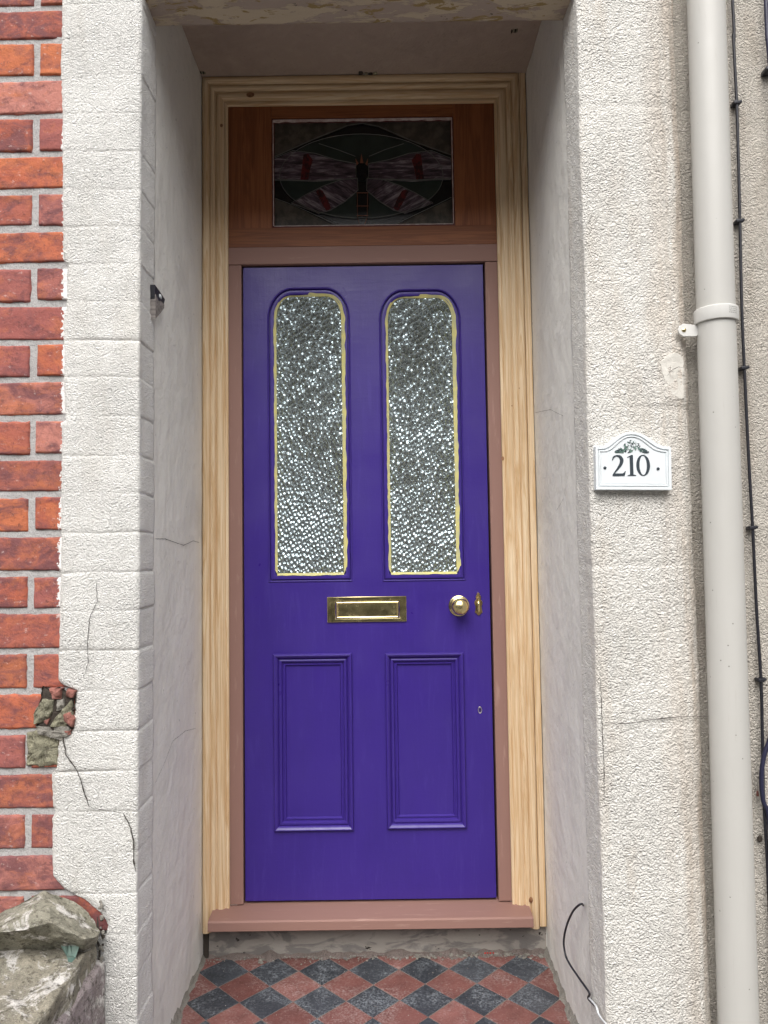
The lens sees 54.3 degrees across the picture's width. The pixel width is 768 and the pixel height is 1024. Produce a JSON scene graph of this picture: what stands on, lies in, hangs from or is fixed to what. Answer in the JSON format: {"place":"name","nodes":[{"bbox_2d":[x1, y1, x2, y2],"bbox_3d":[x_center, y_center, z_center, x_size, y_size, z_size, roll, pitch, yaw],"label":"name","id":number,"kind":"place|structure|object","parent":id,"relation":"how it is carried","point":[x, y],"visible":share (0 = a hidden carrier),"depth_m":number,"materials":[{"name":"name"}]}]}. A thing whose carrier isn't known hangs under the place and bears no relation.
{"place":"outdoors","nodes":[
{"label":"outdoors","id":0,"kind":"place"},
{"bbox_2d":[181,955,569,1023],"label":"floor","id":1,"kind":"structure","parent":0,"point":[483,998],"depth_m":2.12,"materials":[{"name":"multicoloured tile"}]},
{"bbox_2d":[151,25,208,1023],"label":"porch side wall","id":2,"kind":"structure","parent":1,"relation":"on","point":[180,951],"depth_m":2.08,"materials":[{"name":"grey paint"}]},
{"bbox_2d":[150,285,164,318],"bbox_3d":[-0.577,-0.521,1.907,0.019,0.086,0.086,-1,-3,0],"label":"doorbell push button","id":3,"kind":"structure","parent":2,"relation":"attached to","point":[157,299],"depth_m":1.87,"materials":[{"name":"black"}]},
{"bbox_2d":[145,0,570,25],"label":"lintel","id":4,"kind":"structure","parent":2,"relation":"attached to","point":[204,12],"depth_m":1.89,"materials":[{"name":"paint"}]},
{"bbox_2d":[182,20,541,76],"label":"porch ceiling","id":5,"kind":"structure","parent":4,"relation":"attached to","point":[443,47],"depth_m":2.31,"materials":[{"name":"beige paint"}]},
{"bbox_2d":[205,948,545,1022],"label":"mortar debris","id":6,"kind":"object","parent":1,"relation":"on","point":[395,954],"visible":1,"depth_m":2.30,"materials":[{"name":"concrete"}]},
{"bbox_2d":[209,927,545,955],"bbox_3d":[-0.022,1.318,2.438,1.045,0.135,0.262,-1,-3,0],"label":"threshold step","id":7,"kind":"object","parent":1,"relation":"on","point":[471,940],"visible":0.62,"depth_m":2.31,"materials":[{"name":"concrete"}]},
{"bbox_2d":[208,244,533,931],"bbox_3d":[-0.054,0.193,2.371,0.970,2.117,0.170,-1,-3,0],"label":"door frame","id":8,"kind":"object","parent":7,"relation":"on","point":[500,910],"visible":0.45,"depth_m":2.36,"materials":[{"name":"brown wood"}]},
{"bbox_2d":[228,103,496,247],"bbox_3d":[-0.069,-1.121,2.474,0.930,0.518,0.060,-1,-3,0],"label":"fanlight","id":9,"kind":"object","parent":8,"relation":"attached to","point":[362,175],"visible":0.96,"depth_m":2.46,"materials":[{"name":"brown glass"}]},
{"bbox_2d":[243,265,495,900],"bbox_3d":[-0.055,0.201,2.370,0.780,2.006,0.110,-1,-3,0],"label":"front door","id":10,"kind":"structure","parent":8,"relation":"attached to","point":[369,768],"depth_m":2.38,"materials":[{"name":"purple paint"}]},
{"bbox_2d":[202,73,546,933],"bbox_3d":[-0.048,-0.073,2.372,1.053,2.711,0.027,-1,-3,0],"label":"door surround","id":11,"kind":"object","parent":8,"relation":"attached to","point":[504,93],"visible":1,"depth_m":2.38,"materials":[{"name":"brown wood"}]},
{"bbox_2d":[525,20,591,1023],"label":"porch side wall","id":12,"kind":"structure","parent":1,"relation":"on","point":[565,840],"depth_m":2.08,"materials":[{"name":"grey paint"}]},
{"bbox_2d":[563,903,606,1023],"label":"bell wire","id":13,"kind":"object","parent":12,"relation":"attached to","point":[590,1000],"visible":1,"depth_m":1.84,"materials":[{"name":"black plastic"},{"name":"white plastic"}]},
{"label":"pavement","id":14,"kind":"structure","parent":0,"visible":0},
{"bbox_2d":[0,900,104,1023],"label":"garden wall","id":15,"kind":"structure","parent":14,"relation":"on","point":[66,985],"depth_m":1.55,"materials":[{"name":"stone"}]},
{"bbox_2d":[0,891,99,951],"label":"coping stone","id":16,"kind":"object","parent":15,"relation":"on","point":[44,920],"visible":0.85,"depth_m":1.60,"materials":[{"name":"stone"}]},
{"bbox_2d":[0,0,107,937],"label":"brick wall","id":17,"kind":"structure","parent":14,"relation":"on","point":[37,709],"depth_m":1.76,"materials":[{"name":"red brick"}]},
{"bbox_2d":[52,0,156,1023],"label":"rendered pier","id":18,"kind":"structure","parent":14,"relation":"on","point":[103,801],"depth_m":1.76,"materials":[{"name":"grey"}]},
{"bbox_2d":[562,0,710,1023],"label":"rendered pier","id":19,"kind":"structure","parent":14,"relation":"on","point":[648,945],"depth_m":1.75,"materials":[{"name":"grey"}]},
{"bbox_2d":[593,432,671,490],"bbox_3d":[0.576,-0.117,1.740,0.176,0.136,0.022,-1,-3,0],"label":"house number plaque","id":20,"kind":"object","parent":19,"relation":"attached to","point":[631,461],"visible":1,"depth_m":1.73,"materials":[{"name":"white ceramic"}]},
{"bbox_2d":[673,0,767,1023],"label":"rendered wall","id":21,"kind":"structure","parent":14,"relation":"on","point":[751,57],"depth_m":1.81,"materials":[{"name":"grey concrete"}]},
{"bbox_2d":[678,0,759,1023],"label":"downpipe","id":22,"kind":"object","parent":21,"relation":"attached to","point":[713,328],"visible":1,"depth_m":1.70,"materials":[{"name":"plastic"}]},
{"bbox_2d":[730,0,767,909],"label":"cable","id":23,"kind":"object","parent":21,"relation":"attached to","point":[739,221],"visible":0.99,"depth_m":1.79,"materials":[{"name":"black plastic"}]},
{"bbox_2d":[759,0,767,832],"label":"cable","id":24,"kind":"object","parent":21,"relation":"attached to","point":[764,72],"visible":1,"depth_m":1.74,"materials":[{"name":"black plastic"}]}
]}

